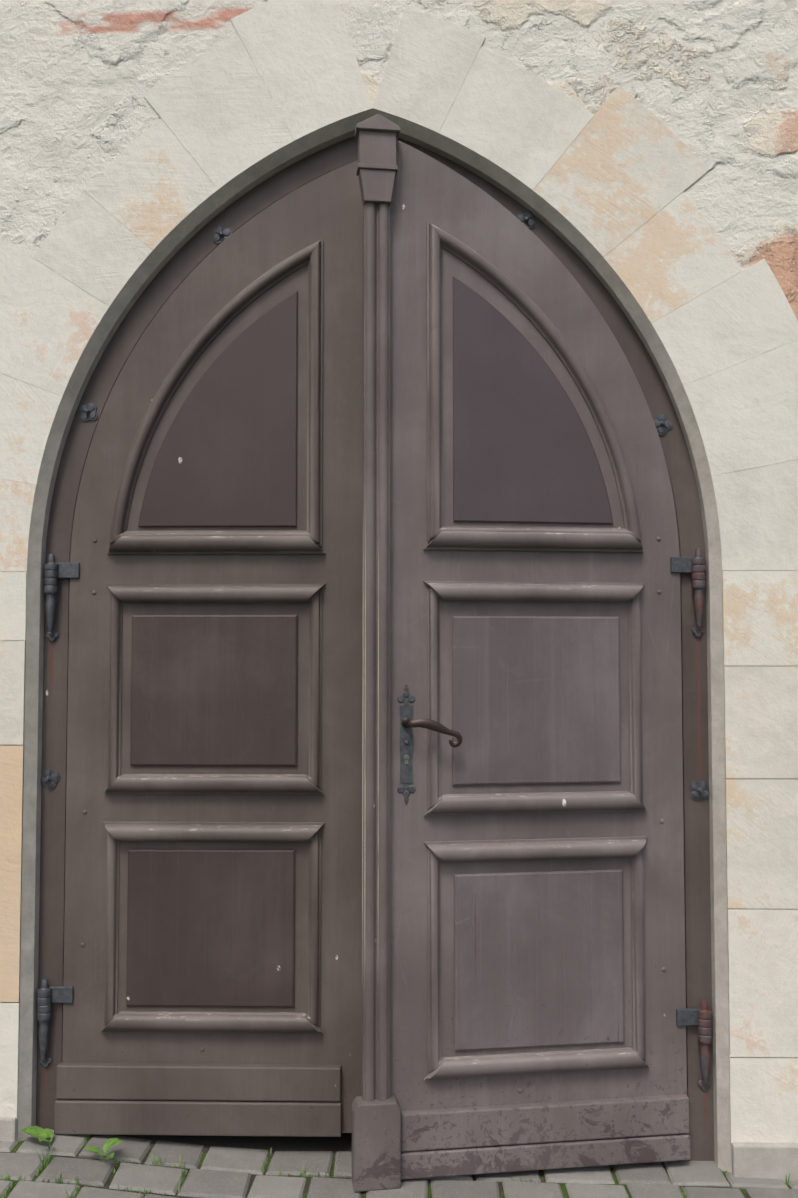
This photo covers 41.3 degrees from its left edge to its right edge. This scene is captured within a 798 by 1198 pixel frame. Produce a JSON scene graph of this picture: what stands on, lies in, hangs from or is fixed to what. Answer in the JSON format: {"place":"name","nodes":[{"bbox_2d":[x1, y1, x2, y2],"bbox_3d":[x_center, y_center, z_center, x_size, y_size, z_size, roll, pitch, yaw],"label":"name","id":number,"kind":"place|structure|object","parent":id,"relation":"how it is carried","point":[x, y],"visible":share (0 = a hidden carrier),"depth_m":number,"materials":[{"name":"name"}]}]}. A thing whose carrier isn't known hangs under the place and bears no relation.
{"place":"outdoors","nodes":[
{"label":"outdoors","id":0,"kind":"place"},
{"bbox_2d":[0,1117,16,1141],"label":"plinth wall","id":1,"kind":"structure","parent":0,"point":[8,1127],"depth_m":3.28,"materials":[{"name":"beige stone"}]},
{"bbox_2d":[362,202,389,1101],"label":"astragal molding","id":2,"kind":"structure","parent":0,"point":[376,722],"depth_m":3.21,"materials":[{"name":"brown wood"}]},
{"bbox_2d":[354,114,399,205],"bbox_3d":[-0.068,-1.358,3.284,0.136,0.270,0.068,0,-3,-8],"label":"capital","id":3,"kind":"object","parent":2,"relation":"attached to","point":[377,135],"visible":1,"depth_m":3.26,"materials":[{"name":"brown wood"}]},
{"bbox_2d":[86,1133,665,1168],"bbox_3d":[-0.075,1.870,3.731,2.162,0.324,0.860,0,-3,1],"label":"gap under door","id":4,"kind":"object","parent":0,"point":[343,1142],"depth_m":3.40,"materials":[{"name":"grey"}]},
{"bbox_2d":[0,1140,791,1197],"bbox_3d":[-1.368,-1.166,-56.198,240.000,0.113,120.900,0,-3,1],"label":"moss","id":5,"kind":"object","parent":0,"point":[363,1193],"depth_m":3.17,"materials":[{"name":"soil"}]},
{"bbox_2d":[17,108,730,1172],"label":"arch reveal wall","id":6,"kind":"structure","parent":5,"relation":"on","point":[217,202],"depth_m":3.38,"materials":[{"name":"grey stone"}]},
{"bbox_2d":[36,136,713,1160],"bbox_3d":[-0.083,0.102,3.462,2.182,3.350,0.090,0,-3,1],"label":"inner door frame","id":7,"kind":"object","parent":6,"relation":"attached to","point":[190,256],"visible":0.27,"depth_m":3.42,"materials":[{"name":"brown wood"}]},
{"bbox_2d":[37,978,51,1067],"bbox_3d":[-1.125,1.347,3.357,0.045,0.284,0.048,0,-3,1],"label":"door hinge","id":8,"kind":"object","parent":7,"relation":"attached to","point":[44,1007],"visible":1,"depth_m":3.34,"materials":[{"name":"metal"}]},
{"bbox_2d":[49,986,73,1002],"bbox_3d":[-1.076,1.259,3.368,0.078,0.050,0.012,0,-3,1],"label":"hinge strap","id":9,"kind":"object","parent":8,"relation":"attached to","point":[62,994],"visible":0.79,"depth_m":3.36,"materials":[{"name":"metal"}]},
{"bbox_2d":[44,554,58,641],"bbox_3d":[-1.125,-0.004,3.423,0.045,0.284,0.048,0,-3,1],"label":"door hinge","id":10,"kind":"object","parent":7,"relation":"attached to","point":[51,584],"visible":1,"depth_m":3.41,"materials":[{"name":"metal"}]},
{"bbox_2d":[56,563,79,577],"bbox_3d":[-1.076,-0.093,3.434,0.078,0.050,0.012,0,-3,1],"label":"hinge strap","id":11,"kind":"object","parent":10,"relation":"attached to","point":[68,570],"visible":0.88,"depth_m":3.43,"materials":[{"name":"metal"}]},
{"bbox_2d":[62,160,362,1132],"bbox_3d":[-0.578,0.111,3.442,0.984,3.149,0.050,0,-3,1],"label":"door leaf","id":12,"kind":"object","parent":7,"relation":"attached to","point":[328,208],"depth_m":3.42,"materials":[{"name":"brown wood"}]},
{"bbox_2d":[81,538,204,1051],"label":"door studs","id":13,"kind":"object","parent":12,"relation":"attached to","point":[202,1049],"depth_m":3.40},
{"bbox_2d":[54,1062,341,1136],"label":"door kick boards","id":14,"kind":"object","parent":12,"relation":"attached to","point":[287,1100],"depth_m":3.32,"materials":[{"name":"brown wood"}]},
{"bbox_2d":[126,615,297,1006],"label":"door boards","id":15,"kind":"object","parent":12,"relation":"attached to","point":[210,927],"depth_m":3.38,"materials":[{"name":"brown wood"}]},
{"bbox_2d":[101,239,324,1033],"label":"panel moldings","id":16,"kind":"structure","parent":12,"relation":"attached to","point":[122,540],"depth_m":3.39,"materials":[{"name":"brown wood"}]},
{"bbox_2d":[138,291,297,526],"bbox_3d":[-0.589,-0.621,3.450,0.514,0.772,0.011,0,-3,1],"label":"panel","id":17,"kind":"object","parent":12,"relation":"attached to","point":[226,455],"depth_m":3.44,"materials":[{"name":"brown wood"}]},
{"bbox_2d":[40,211,708,799],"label":"door frame bolts","id":18,"kind":"object","parent":7,"relation":"attached to","point":[664,425],"depth_m":3.42,"materials":[{"name":"black metal"}]},
{"bbox_2d":[390,140,686,1110],"bbox_3d":[0.410,0.133,3.334,0.984,3.203,0.050,0,-3,-8],"label":"door leaf","id":19,"kind":"object","parent":7,"relation":"attached to","point":[484,224],"depth_m":3.31,"materials":[{"name":"brown wood"}]},
{"bbox_2d":[352,1095,400,1191],"bbox_3d":[-0.068,1.613,3.141,0.140,0.249,0.064,0,-3,-8],"label":"pilaster base","id":20,"kind":"object","parent":19,"relation":"attached to","point":[376,1144],"visible":1,"depth_m":3.11,"materials":[{"name":"brown wood"}]},
{"bbox_2d":[397,685,414,803],"bbox_3d":[0.023,0.444,3.236,0.056,0.364,0.014,0,-3,-8],"label":"door handle plate","id":21,"kind":"object","parent":19,"relation":"attached to","point":[406,746],"depth_m":3.24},
{"bbox_2d":[404,755,408,763],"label":"keyhole","id":22,"kind":"structure","parent":21,"relation":"in","point":[406,757],"depth_m":3.23,"materials":[{"name":"grey metal"}]},
{"bbox_2d":[401,717,461,746],"bbox_3d":[0.093,0.404,3.193,0.188,0.087,0.065,-1,-3,14],"label":"door handle","id":23,"kind":"object","parent":19,"relation":"attached to","point":[430,724],"depth_m":3.18,"materials":[{"name":"black metal"}]},
{"bbox_2d":[453,277,612,523],"bbox_3d":[0.424,-0.626,3.344,0.514,0.772,0.012,0,-3,-8],"label":"door panel","id":24,"kind":"object","parent":19,"relation":"attached to","point":[523,450],"depth_m":3.33,"materials":[{"name":"brown wood"}]},
{"bbox_2d":[424,221,649,1079],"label":"panel moldings","id":25,"kind":"structure","parent":19,"relation":"attached to","point":[441,536],"depth_m":3.28,"materials":[{"name":"brown wood"}]},
{"bbox_2d":[452,616,624,1050],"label":"panels","id":26,"kind":"object","parent":19,"relation":"attached to","point":[538,958],"depth_m":3.27,"materials":[{"name":"brown wood"}]},
{"bbox_2d":[401,1094,690,1178],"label":"door kick boards","id":27,"kind":"object","parent":19,"relation":"attached to","point":[443,1142],"depth_m":3.21,"materials":[{"name":"brown wood"}]},
{"bbox_2d":[517,537,665,1092],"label":"door studs","id":28,"kind":"object","parent":19,"relation":"in","point":[519,1090],"depth_m":3.33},
{"bbox_2d":[691,548,705,636],"bbox_3d":[0.957,-0.020,3.379,0.045,0.284,0.048,0,-3,1],"label":"door hinge","id":29,"kind":"object","parent":7,"relation":"attached to","point":[698,569],"visible":1,"depth_m":3.36,"materials":[{"name":"metal"}]},
{"bbox_2d":[670,557,693,572],"bbox_3d":[0.907,-0.109,3.384,0.078,0.050,0.012,0,-3,-8],"label":"hinge strap","id":30,"kind":"object","parent":29,"relation":"attached to","point":[680,564],"visible":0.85,"depth_m":3.38,"materials":[{"name":"metal"}]},
{"bbox_2d":[697,1000,711,1090],"bbox_3d":[0.957,1.398,3.309,0.045,0.284,0.048,0,-3,1],"label":"door hinge","id":31,"kind":"object","parent":7,"relation":"attached to","point":[704,1014],"visible":0.98,"depth_m":3.29,"materials":[{"name":"metal"}]},
{"bbox_2d":[676,1008,700,1025],"bbox_3d":[0.907,1.309,3.315,0.078,0.050,0.012,0,-3,-8],"label":"hinge strap","id":32,"kind":"object","parent":31,"relation":"attached to","point":[686,1016],"visible":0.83,"depth_m":3.31,"materials":[{"name":"metal"}]},
{"bbox_2d":[0,1130,797,1197],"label":"cobble setts","id":33,"kind":"structure","parent":5,"relation":"on","point":[224,1172],"depth_m":3.17,"materials":[{"name":"stone"}]},
{"bbox_2d":[21,1126,52,1148],"bbox_3d":[-1.097,1.663,3.254,0.137,0.067,0.086,-3,-4,44],"label":"weed","id":34,"kind":"object","parent":33,"relation":"on","point":[45,1134],"visible":0.98,"depth_m":3.27,"materials":[{"name":"green plant"}]},
{"bbox_2d":[32,1140,55,1165],"bbox_3d":[-1.068,1.662,3.176,0.060,0.062,0.066,0,-3,1],"label":"weed","id":35,"kind":"object","parent":33,"relation":"on","point":[48,1160],"visible":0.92,"depth_m":3.16,"materials":[{"name":"green plant"}]},
{"bbox_2d":[84,1138,122,1162],"bbox_3d":[-0.879,1.674,3.177,0.103,0.067,0.109,2,-3,-33],"label":"weed","id":36,"kind":"object","parent":33,"relation":"on","point":[110,1143],"visible":0.88,"depth_m":3.20,"materials":[{"name":"green plant"}]},
{"bbox_2d":[0,1135,789,1197],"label":"moss grass in joints","id":37,"kind":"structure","parent":33,"relation":"on","point":[145,1192],"depth_m":3.14,"materials":[{"name":"green plant"}]},
{"bbox_2d":[0,0,797,1172],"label":"stone surround","id":38,"kind":"object","parent":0,"point":[616,172],"visible":1,"depth_m":3.39,"materials":[{"name":"beige stone"}]},
{"bbox_2d":[0,0,797,1151],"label":"rubble wall","id":39,"kind":"structure","parent":0,"point":[712,84],"depth_m":3.43,"materials":[{"name":"beige stone"}]},
{"bbox_2d":[731,1142,797,1182],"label":"plinth wall","id":40,"kind":"structure","parent":0,"point":[771,1160],"depth_m":3.21,"materials":[{"name":"beige stone"}]}
]}

